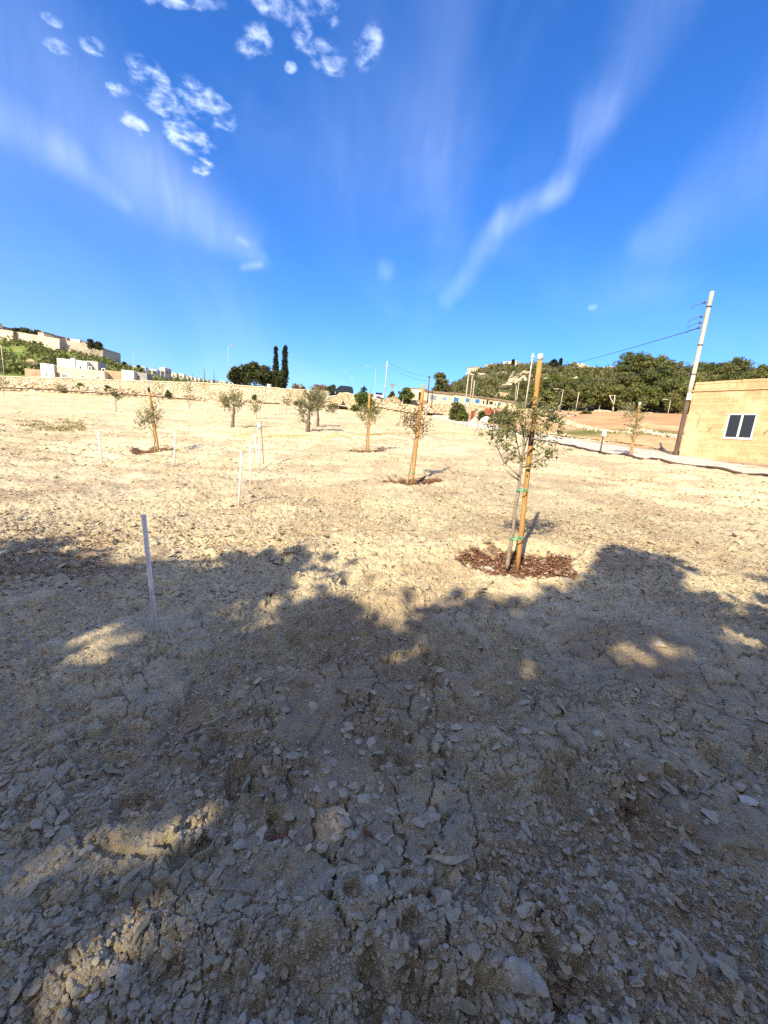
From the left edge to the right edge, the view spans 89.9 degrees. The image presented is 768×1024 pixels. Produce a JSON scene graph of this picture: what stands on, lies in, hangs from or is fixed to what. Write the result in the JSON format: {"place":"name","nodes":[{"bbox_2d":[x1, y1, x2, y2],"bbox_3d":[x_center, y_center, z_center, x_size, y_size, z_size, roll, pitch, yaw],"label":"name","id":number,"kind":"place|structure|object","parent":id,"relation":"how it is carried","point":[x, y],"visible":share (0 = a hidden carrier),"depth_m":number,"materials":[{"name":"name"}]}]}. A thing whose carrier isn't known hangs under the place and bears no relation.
{"place":"outdoors","nodes":[
{"label":"outdoors","id":0,"kind":"place"},
{"bbox_2d":[0,342,123,376],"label":"hill","id":1,"kind":"structure","parent":0,"point":[19,349],"depth_m":355.39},
{"bbox_2d":[0,329,120,362],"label":"rampart","id":2,"kind":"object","parent":1,"relation":"on","point":[53,343],"visible":0.56,"depth_m":401.12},
{"bbox_2d":[0,335,212,382],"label":"hillside scrub","id":3,"kind":"object","parent":1,"relation":"on","point":[17,365],"visible":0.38,"depth_m":325.13,"materials":[{"name":"green plant"}]},
{"bbox_2d":[272,346,279,371],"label":"cypress tree","id":4,"kind":"object","parent":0,"point":[275,366],"visible":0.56,"depth_m":90.45,"materials":[{"name":"green plant"}]},
{"bbox_2d":[280,344,289,386],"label":"cypress tree","id":5,"kind":"object","parent":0,"point":[284,370],"visible":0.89,"depth_m":88.52,"materials":[{"name":"green plant"}]},
{"bbox_2d":[0,391,767,1023],"bbox_3d":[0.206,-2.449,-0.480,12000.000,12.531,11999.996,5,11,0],"label":"ground","id":6,"kind":"structure","parent":0,"point":[576,637],"depth_m":2.33,"materials":[{"name":"soil"}]},
{"bbox_2d":[0,418,86,431],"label":"weeds","id":7,"kind":"object","parent":6,"relation":"on","point":[62,428],"visible":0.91,"depth_m":19.57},
{"bbox_2d":[52,916,69,927],"bbox_3d":[-0.961,1.219,1.140,0.044,0.034,0.030,2,11,-14],"label":"stone","id":8,"kind":"object","parent":6,"relation":"on","point":[57,922],"visible":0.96,"depth_m":1.13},
{"bbox_2d":[24,358,151,380],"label":"farmhouse","id":9,"kind":"object","parent":6,"relation":"on","point":[73,367],"visible":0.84,"depth_m":101.11,"materials":[{"name":"paint"}]},
{"bbox_2d":[115,963,131,985],"bbox_3d":[-0.706,1.264,1.048,0.058,0.032,0.043,5,11,0],"label":"stone","id":10,"kind":"object","parent":6,"relation":"on","point":[122,972],"visible":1,"depth_m":1.04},
{"bbox_2d":[0,381,250,402],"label":"block wall","id":11,"kind":"structure","parent":6,"relation":"on","point":[42,385],"depth_m":60.38,"materials":[{"name":"stone"}]},
{"bbox_2d":[119,867,145,894],"bbox_3d":[-0.832,1.200,1.260,0.028,0.031,0.092,8,12,17],"label":"dead leaf","id":12,"kind":"object","parent":6,"relation":"on","point":[129,876],"visible":1,"depth_m":1.26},
{"bbox_2d":[0,387,279,403],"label":"irrigation pipe","id":13,"kind":"object","parent":6,"relation":"on","point":[114,393],"visible":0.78,"depth_m":59.72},
{"bbox_2d":[141,514,157,633],"bbox_3d":[-1.633,0.503,2.692,0.098,0.990,0.031,5,11,3],"label":"marker cane","id":14,"kind":"object","parent":6,"relation":"on","point":[149,571],"visible":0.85,"depth_m":2.67,"materials":[{"name":"white plastic"}]},
{"bbox_2d":[131,397,168,452],"bbox_3d":[-8.355,-3.124,13.642,1.224,2.035,0.920,5,11,0],"label":"sapling","id":15,"kind":"object","parent":6,"relation":"on","point":[146,418],"visible":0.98,"depth_m":13.60,"materials":[{"name":"green plant"}]},
{"bbox_2d":[147,387,158,451],"bbox_3d":[-8.194,-3.223,13.686,0.363,2.308,0.078,4,11,-4],"label":"tree stake","id":16,"kind":"object","parent":6,"relation":"on","point":[154,425],"visible":0.92,"depth_m":13.67,"materials":[{"name":"brown wood"}]},
{"bbox_2d":[0,376,327,406],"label":"rubble wall","id":17,"kind":"structure","parent":6,"relation":"on","point":[269,394],"depth_m":62.60,"materials":[{"name":"stone"}]},
{"bbox_2d":[219,385,247,427],"bbox_3d":[-9.628,-6.691,24.337,1.987,2.755,1.372,5,11,0],"label":"olive tree","id":18,"kind":"object","parent":6,"relation":"on","point":[227,403],"visible":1,"depth_m":24.25,"materials":[{"name":"green plant"}]},
{"bbox_2d":[226,366,245,384],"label":"carob tree","id":19,"kind":"object","parent":6,"relation":"on","point":[234,373],"visible":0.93,"depth_m":78.65,"materials":[{"name":"green plant"}]},
{"bbox_2d":[238,451,241,506],"bbox_3d":[-2.521,-0.545,6.737,0.068,1.025,0.033,5,11,0],"label":"marker cane","id":20,"kind":"object","parent":6,"relation":"on","point":[240,478],"visible":0.85,"depth_m":6.72,"materials":[{"name":"white plastic"}]},
{"bbox_2d":[237,363,255,385],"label":"carob tree","id":21,"kind":"object","parent":6,"relation":"on","point":[248,381],"visible":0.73,"depth_m":79.59,"materials":[{"name":"green plant"}]},
{"bbox_2d":[245,361,262,385],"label":"carob tree","id":22,"kind":"object","parent":6,"relation":"on","point":[256,371],"visible":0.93,"depth_m":80.08,"materials":[{"name":"green plant"}]},
{"bbox_2d":[254,365,274,386],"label":"carob tree","id":23,"kind":"object","parent":6,"relation":"on","point":[267,376],"visible":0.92,"depth_m":81.73,"materials":[{"name":"green plant"}]},
{"bbox_2d":[271,370,282,387],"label":"carob tree","id":24,"kind":"object","parent":6,"relation":"on","point":[276,378],"visible":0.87,"depth_m":82.78,"materials":[{"name":"green plant"}]},
{"bbox_2d":[269,832,288,841],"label":"dead leaf","id":25,"kind":"object","parent":6,"relation":"on","point":[277,836],"visible":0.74,"depth_m":1.45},
{"bbox_2d":[292,385,328,431],"bbox_3d":[-4.499,-6.262,23.416,2.236,2.809,1.486,5,11,0],"label":"olive tree","id":26,"kind":"object","parent":6,"relation":"on","point":[313,396],"visible":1,"depth_m":23.33,"materials":[{"name":"green plant"}]},
{"bbox_2d":[308,391,331,426],"bbox_3d":[-4.817,-7.788,28.404,1.734,3.011,1.491,13,14,37],"label":"olive tree","id":27,"kind":"object","parent":6,"relation":"on","point":[317,415],"visible":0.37,"depth_m":28.45,"materials":[{"name":"green plant"}]},
{"bbox_2d":[330,386,352,394],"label":"suv","id":28,"kind":"object","parent":6,"relation":"on","point":[344,389],"visible":0.59,"depth_m":70.51,"materials":[{"name":"black paint"}]},
{"bbox_2d":[341,864,362,878],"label":"dead leaf","id":29,"kind":"object","parent":6,"relation":"on","point":[352,868],"visible":1,"depth_m":1.28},
{"bbox_2d":[129,446,580,578],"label":"bark mulch chips","id":30,"kind":"object","parent":6,"relation":"on","point":[556,572],"visible":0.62,"depth_m":4.52,"materials":[{"name":"wood"}]},
{"bbox_2d":[328,393,381,410],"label":"rubble wall","id":31,"kind":"structure","parent":6,"relation":"on","point":[346,398],"depth_m":66.34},
{"bbox_2d":[349,391,374,411],"bbox_3d":[-3.223,-17.525,61.832,3.857,3.883,4.426,14,14,39],"label":"green bush","id":32,"kind":"object","parent":6,"relation":"on","point":[361,397],"visible":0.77,"depth_m":61.26,"materials":[{"name":"green plant"}]},
{"bbox_2d":[239,433,486,438],"bbox_3d":[0.247,-4.650,23.392,17.534,1.373,2.330,-4,14,-37],"label":"hose","id":33,"kind":"object","parent":6,"relation":"on","point":[351,436],"visible":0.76,"depth_m":21.35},
{"bbox_2d":[367,393,369,451],"bbox_3d":[-0.569,-3.241,14.340,0.186,2.300,0.075,3,11,-8],"label":"tree stake","id":34,"kind":"object","parent":6,"relation":"on","point":[368,424],"visible":0.81,"depth_m":14.32,"materials":[{"name":"brown wood"}]},
{"bbox_2d":[355,398,384,451],"bbox_3d":[-0.555,-3.180,14.285,1.143,2.060,0.856,5,11,0],"label":"sapling","id":35,"kind":"object","parent":6,"relation":"on","point":[375,413],"visible":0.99,"depth_m":14.23,"materials":[{"name":"green plant"}]},
{"bbox_2d":[365,875,377,885],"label":"stone","id":36,"kind":"object","parent":6,"relation":"on","point":[371,879],"visible":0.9,"depth_m":1.26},
{"bbox_2d":[0,565,767,1023],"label":"pebbles","id":37,"kind":"object","parent":6,"relation":"on","point":[254,975],"visible":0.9,"depth_m":1.16,"materials":[{"name":"stone"}]},
{"bbox_2d":[103,763,123,774],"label":"dead leaf","id":38,"kind":"object","parent":37,"relation":"on","point":[108,769],"visible":1,"depth_m":1.72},
{"bbox_2d":[130,909,153,946],"bbox_3d":[-0.708,1.217,1.133,0.020,0.023,0.094,5,11,0],"label":"dead leaf","id":39,"kind":"object","parent":37,"relation":"on","point":[142,925],"visible":1,"depth_m":1.13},
{"bbox_2d":[453,999,480,1019],"bbox_3d":[0.222,1.333,1.033,0.076,0.041,0.027,5,11,0],"label":"dead leaf","id":40,"kind":"object","parent":37,"relation":"on","point":[467,1007],"visible":1,"depth_m":1.03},
{"bbox_2d":[716,962,734,986],"bbox_3d":[0.977,1.319,1.101,0.026,0.023,0.047,5,11,0],"label":"dead leaf","id":41,"kind":"object","parent":37,"relation":"on","point":[726,972],"visible":1,"depth_m":1.10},
{"bbox_2d":[0,539,767,1023],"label":"soil flakes","id":42,"kind":"object","parent":6,"relation":"on","point":[696,961],"visible":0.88,"depth_m":1.38,"materials":[{"name":"soil"}]},
{"bbox_2d":[0,406,767,602],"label":"soil clods","id":43,"kind":"object","parent":6,"relation":"on","point":[61,578],"visible":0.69,"depth_m":5.02,"materials":[{"name":"soil"}]},
{"bbox_2d":[0,411,767,1023],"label":"straw scraps","id":44,"kind":"object","parent":6,"relation":"on","point":[418,977],"visible":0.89,"depth_m":3.32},
{"bbox_2d":[375,401,423,414],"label":"stone wall","id":45,"kind":"structure","parent":6,"relation":"on","point":[389,405],"depth_m":63.41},
{"bbox_2d":[382,396,419,405],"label":"rubble wall","id":46,"kind":"structure","parent":6,"relation":"on","point":[394,399],"depth_m":69.64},
{"bbox_2d":[397,387,414,403],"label":"shrub","id":47,"kind":"object","parent":6,"relation":"on","point":[407,394],"visible":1,"depth_m":67.23,"materials":[{"name":"green plant"}]},
{"bbox_2d":[395,400,434,484],"bbox_3d":[0.661,-1.598,8.921,0.856,1.966,0.647,13,14,37],"label":"sapling","id":48,"kind":"object","parent":6,"relation":"on","point":[415,424],"visible":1,"depth_m":8.80,"materials":[{"name":"green plant"}]},
{"bbox_2d":[410,385,424,483],"bbox_3d":[0.769,-1.722,8.877,0.117,2.327,0.070,8,12,18],"label":"tree stake","id":49,"kind":"object","parent":6,"relation":"on","point":[417,438],"visible":0.86,"depth_m":8.85,"materials":[{"name":"brown wood"}]},
{"bbox_2d":[410,388,426,402],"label":"beige house","id":50,"kind":"structure","parent":6,"relation":"on","point":[416,391],"depth_m":70.78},
{"bbox_2d":[408,879,429,898],"bbox_3d":[0.114,1.222,1.244,0.080,0.082,0.012,2,11,-12],"label":"twig","id":51,"kind":"object","parent":6,"relation":"on","point":[412,886],"visible":0.91,"depth_m":1.24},
{"bbox_2d":[418,938,430,950],"bbox_3d":[0.118,1.256,1.120,0.037,0.024,0.025,5,11,0],"label":"stone","id":52,"kind":"object","parent":6,"relation":"on","point":[424,944],"visible":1,"depth_m":1.11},
{"bbox_2d":[426,854,471,864],"bbox_3d":[0.227,1.218,1.341,0.155,0.043,0.038,6,11,5],"label":"dead leaf","id":53,"kind":"object","parent":6,"relation":"on","point":[447,860],"visible":1,"depth_m":1.34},
{"bbox_2d":[448,401,465,419],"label":"shrub","id":54,"kind":"object","parent":6,"relation":"on","point":[455,409],"visible":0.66,"depth_m":52.42,"materials":[{"name":"green plant"}]},
{"bbox_2d":[452,858,469,899],"bbox_3d":[0.236,1.242,1.288,0.072,0.051,0.095,14,14,39],"label":"twig","id":55,"kind":"object","parent":6,"relation":"on","point":[458,887],"visible":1,"depth_m":1.26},
{"bbox_2d":[456,410,468,420],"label":"shrub","id":56,"kind":"object","parent":6,"relation":"on","point":[462,415],"visible":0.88,"depth_m":50.54,"materials":[{"name":"green plant"}]},
{"bbox_2d":[419,390,515,408],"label":"house","id":57,"kind":"structure","parent":6,"relation":"on","point":[435,397],"depth_m":72.56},
{"bbox_2d":[423,402,579,420],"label":"rubble wall","id":58,"kind":"structure","parent":6,"relation":"on","point":[440,409],"depth_m":59.19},
{"bbox_2d":[502,956,535,997],"bbox_3d":[0.379,1.304,1.074,0.104,0.069,0.070,5,11,0],"label":"stone","id":59,"kind":"object","parent":6,"relation":"on","point":[520,981],"visible":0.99,"depth_m":1.06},
{"bbox_2d":[474,389,576,568],"bbox_3d":[1.433,-0.323,4.202,1.001,1.972,0.596,0,12,-25],"label":"sapling","id":60,"kind":"object","parent":6,"relation":"on","point":[524,430],"visible":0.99,"depth_m":4.09,"materials":[{"name":"green plant"}]},
{"bbox_2d":[515,353,542,571],"bbox_3d":[1.582,-0.456,4.229,0.171,2.418,0.056,3,11,-10],"label":"tree stake","id":61,"kind":"object","parent":6,"relation":"on","point":[528,468],"visible":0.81,"depth_m":4.21,"materials":[{"name":"brown wood"}]},
{"bbox_2d":[524,353,534,408],"bbox_3d":[21.518,-19.150,57.238,0.528,8.402,0.345,5,11,0],"label":"utility pole","id":62,"kind":"object","parent":6,"relation":"on","point":[532,355],"visible":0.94,"depth_m":57.08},
{"bbox_2d":[533,920,544,935],"bbox_3d":[0.470,1.280,1.185,0.046,0.029,0.030,5,11,0],"label":"stone","id":63,"kind":"object","parent":6,"relation":"on","point":[539,930],"visible":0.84,"depth_m":1.17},
{"bbox_2d":[533,615,549,626],"bbox_3d":[1.327,0.907,3.228,0.144,0.105,0.137,-4,14,-37],"label":"stone","id":64,"kind":"object","parent":6,"relation":"on","point":[542,620],"visible":0.79,"depth_m":3.18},
{"bbox_2d":[548,431,615,442],"bbox_3d":[14.767,-5.821,29.810,1.970,0.898,7.230,3,11,-9],"label":"stone row","id":65,"kind":"object","parent":6,"relation":"on","point":[577,438],"visible":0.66,"depth_m":28.52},
{"bbox_2d":[584,865,598,876],"bbox_3d":[0.759,1.315,1.405,0.050,0.030,0.033,5,11,0],"label":"stone","id":66,"kind":"object","parent":6,"relation":"on","point":[591,871],"visible":0.94,"depth_m":1.40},
{"bbox_2d":[551,421,632,433],"bbox_3d":[21.792,-9.510,42.443,3.129,2.147,17.995,6,11,7],"label":"stone row","id":67,"kind":"object","parent":6,"relation":"on","point":[581,426],"visible":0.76,"depth_m":38.88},
{"bbox_2d":[592,730,605,740],"bbox_3d":[1.109,1.158,1.989,0.070,0.046,0.049,5,11,0],"label":"stone","id":68,"kind":"object","parent":6,"relation":"on","point":[599,735],"visible":0.99,"depth_m":1.98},
{"bbox_2d":[617,398,648,454],"bbox_3d":[10.344,-3.509,16.200,1.519,2.453,0.908,5,11,0],"label":"sapling","id":69,"kind":"object","parent":6,"relation":"on","point":[628,410],"visible":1,"depth_m":16.09,"materials":[{"name":"green plant"}]},
{"bbox_2d":[631,402,640,454],"bbox_3d":[10.605,-3.408,16.232,0.190,2.358,0.094,3,11,-10],"label":"tree stake","id":70,"kind":"object","parent":6,"relation":"on","point":[637,417],"visible":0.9,"depth_m":16.18,"materials":[{"name":"brown wood"}]},
{"bbox_2d":[534,439,767,476],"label":"curb","id":71,"kind":"structure","parent":6,"relation":"on","point":[701,466],"depth_m":14.91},
{"bbox_2d":[625,427,682,438],"bbox_3d":[24.358,-7.208,35.036,2.338,1.399,9.842,6,11,7],"label":"stone row","id":72,"kind":"object","parent":6,"relation":"on","point":[667,434],"visible":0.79,"depth_m":32.64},
{"bbox_2d":[673,291,714,455],"bbox_3d":[13.268,-5.751,16.970,0.701,7.241,0.179,13,14,38],"label":"utility pole","id":73,"kind":"object","parent":6,"relation":"on","point":[692,378],"visible":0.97,"depth_m":16.66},
{"bbox_2d":[679,378,767,467],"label":"block house","id":74,"kind":"structure","parent":6,"relation":"on","point":[727,422],"depth_m":15.88,"materials":[{"name":"beige stone"}]},
{"bbox_2d":[722,414,757,439],"bbox_3d":[14.482,-3.473,15.641,0.100,1.036,0.942,-3,14,-36],"label":"window","id":75,"kind":"structure","parent":74,"relation":"in","point":[738,426],"depth_m":15.63,"materials":[{"name":"glass"}]},
{"bbox_2d":[0,0,767,398],"label":"sky","id":76,"kind":"structure","parent":0,"point":[425,188],"materials":[{"name":"blue"}]},
{"bbox_2d":[451,365,707,413],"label":"hill","id":77,"kind":"structure","parent":0,"point":[504,389],"depth_m":117.85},
{"bbox_2d":[431,372,451,391],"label":"lone tree","id":78,"kind":"object","parent":77,"relation":"on","point":[441,383],"visible":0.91,"depth_m":127.43,"materials":[{"name":"plant"}]},
{"bbox_2d":[501,375,526,386],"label":"crag","id":79,"kind":"structure","parent":77,"relation":"on","point":[511,381],"depth_m":121.09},
{"bbox_2d":[515,381,531,395],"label":"pine tree","id":80,"kind":"object","parent":77,"relation":"on","point":[520,390],"visible":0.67,"depth_m":107.52,"materials":[{"name":"green plant"}]},
{"bbox_2d":[519,384,544,401],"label":"pine tree","id":81,"kind":"object","parent":77,"relation":"on","point":[531,390],"visible":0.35,"depth_m":88.11,"materials":[{"name":"green plant"}]},
{"bbox_2d":[538,389,556,406],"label":"pine tree","id":82,"kind":"object","parent":77,"relation":"on","point":[545,399],"visible":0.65,"depth_m":85.77,"materials":[{"name":"green plant"}]},
{"bbox_2d":[540,373,568,388],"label":"pine tree","id":83,"kind":"object","parent":77,"relation":"on","point":[555,377],"visible":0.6,"depth_m":103.57,"materials":[{"name":"green plant"}]},
{"bbox_2d":[543,377,580,405],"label":"pine tree","id":84,"kind":"object","parent":77,"relation":"on","point":[572,384],"visible":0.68,"depth_m":83.22,"materials":[{"name":"green plant"}]},
{"bbox_2d":[562,386,586,410],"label":"pine tree","id":85,"kind":"object","parent":77,"relation":"on","point":[571,399],"visible":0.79,"depth_m":81.34,"materials":[{"name":"green plant"}]},
{"bbox_2d":[443,361,722,413],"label":"hillside scrub","id":86,"kind":"object","parent":77,"relation":"on","point":[507,366],"visible":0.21,"depth_m":133.51,"materials":[{"name":"green plant"}]},
{"bbox_2d":[573,375,594,388],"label":"pine tree","id":87,"kind":"object","parent":77,"relation":"on","point":[582,379],"visible":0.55,"depth_m":99.35,"materials":[{"name":"green plant"}]},
{"bbox_2d":[574,384,601,409],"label":"pine tree","id":88,"kind":"object","parent":77,"relation":"on","point":[590,399],"visible":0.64,"depth_m":79.42,"materials":[{"name":"green plant"}]},
{"bbox_2d":[585,376,620,409],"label":"pine tree","id":89,"kind":"object","parent":77,"relation":"on","point":[601,385],"visible":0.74,"depth_m":77.82,"materials":[{"name":"green plant"}]},
{"bbox_2d":[597,382,632,410],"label":"pine tree","id":90,"kind":"object","parent":77,"relation":"on","point":[609,404],"visible":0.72,"depth_m":76.92,"materials":[{"name":"green plant"}]},
{"bbox_2d":[612,371,634,387],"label":"pine tree","id":91,"kind":"object","parent":77,"relation":"on","point":[621,380],"visible":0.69,"depth_m":98.84,"materials":[{"name":"green plant"}]},
{"bbox_2d":[617,387,639,409],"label":"pine tree","id":92,"kind":"object","parent":77,"relation":"on","point":[632,397],"visible":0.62,"depth_m":76.03,"materials":[{"name":"green plant"}]},
{"bbox_2d":[612,351,647,381],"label":"pine tree","id":93,"kind":"object","parent":77,"relation":"on","point":[630,358],"visible":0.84,"depth_m":116.23,"materials":[{"name":"green plant"}]},
{"bbox_2d":[627,375,644,388],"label":"pine tree","id":94,"kind":"object","parent":77,"relation":"on","point":[637,378],"visible":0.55,"depth_m":98.82,"materials":[{"name":"green plant"}]},
{"bbox_2d":[626,352,656,377],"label":"pine tree","id":95,"kind":"object","parent":77,"relation":"on","point":[646,362],"visible":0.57,"depth_m":114.15,"materials":[{"name":"green plant"}]},
{"bbox_2d":[620,382,663,406],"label":"pine tree","id":96,"kind":"object","parent":77,"relation":"on","point":[643,394],"visible":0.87,"depth_m":74.20,"materials":[{"name":"green plant"}]},
{"bbox_2d":[640,366,661,388],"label":"pine tree","id":97,"kind":"object","parent":77,"relation":"on","point":[646,379],"visible":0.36,"depth_m":97.68,"materials":[{"name":"green plant"}]},
{"bbox_2d":[647,387,667,411],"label":"pine tree","id":98,"kind":"object","parent":77,"relation":"on","point":[660,394],"visible":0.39,"depth_m":74.84,"materials":[{"name":"green plant"}]},
{"bbox_2d":[640,354,675,370],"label":"pine tree","id":99,"kind":"object","parent":77,"relation":"on","point":[662,359],"visible":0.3,"depth_m":113.61,"materials":[{"name":"green plant"}]},
{"bbox_2d":[642,362,682,386],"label":"pine tree","id":100,"kind":"object","parent":77,"relation":"on","point":[663,374],"visible":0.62,"depth_m":94.55,"materials":[{"name":"green plant"}]},
{"bbox_2d":[653,376,688,412],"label":"pine tree","id":101,"kind":"object","parent":77,"relation":"on","point":[667,384],"visible":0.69,"depth_m":73.95,"materials":[{"name":"green plant"}]},
{"bbox_2d":[664,391,685,413],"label":"pine tree","id":102,"kind":"object","parent":77,"relation":"on","point":[676,398],"visible":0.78,"depth_m":71.97,"materials":[{"name":"green plant"}]},
{"bbox_2d":[668,370,687,393],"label":"pine tree","id":103,"kind":"object","parent":77,"relation":"on","point":[680,375],"visible":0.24,"depth_m":93.31,"materials":[{"name":"green plant"}]},
{"bbox_2d":[678,380,711,405],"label":"pine tree","id":104,"kind":"object","parent":77,"relation":"on","point":[684,388],"visible":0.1,"depth_m":70.74,"materials":[{"name":"green plant"}]},
{"bbox_2d":[696,362,726,375],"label":"pine tree","id":105,"kind":"object","parent":77,"relation":"on","point":[710,367],"visible":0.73,"depth_m":101.90,"materials":[{"name":"green plant"}]},
{"bbox_2d":[713,362,740,374],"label":"pine tree","id":106,"kind":"object","parent":77,"relation":"on","point":[725,368],"visible":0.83,"depth_m":98.71,"materials":[{"name":"green plant"}]},
{"bbox_2d":[716,370,744,380],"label":"pine tree","id":107,"kind":"object","parent":77,"relation":"on","point":[728,376],"visible":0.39,"depth_m":80.54,"materials":[{"name":"green plant"}]},
{"bbox_2d":[724,356,755,374],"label":"pine tree","id":108,"kind":"object","parent":77,"relation":"on","point":[741,363],"visible":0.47,"depth_m":106.96,"materials":[{"name":"green plant"}]},
{"bbox_2d":[731,370,761,379],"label":"pine tree","id":109,"kind":"object","parent":77,"relation":"on","point":[750,375],"visible":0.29,"depth_m":77.96,"materials":[{"name":"green plant"}]},
{"bbox_2d":[431,414,767,473],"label":"path","id":110,"kind":"structure","parent":0,"point":[618,449],"depth_m":18.28,"materials":[{"name":"concrete"}]},
{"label":"hill","id":111,"kind":"structure","parent":0,"visible":0},
{"bbox_2d":[167,375,271,386],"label":"hillside scrub","id":112,"kind":"object","parent":111,"relation":"on","point":[206,381],"visible":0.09,"depth_m":790.24,"materials":[{"name":"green plant"}]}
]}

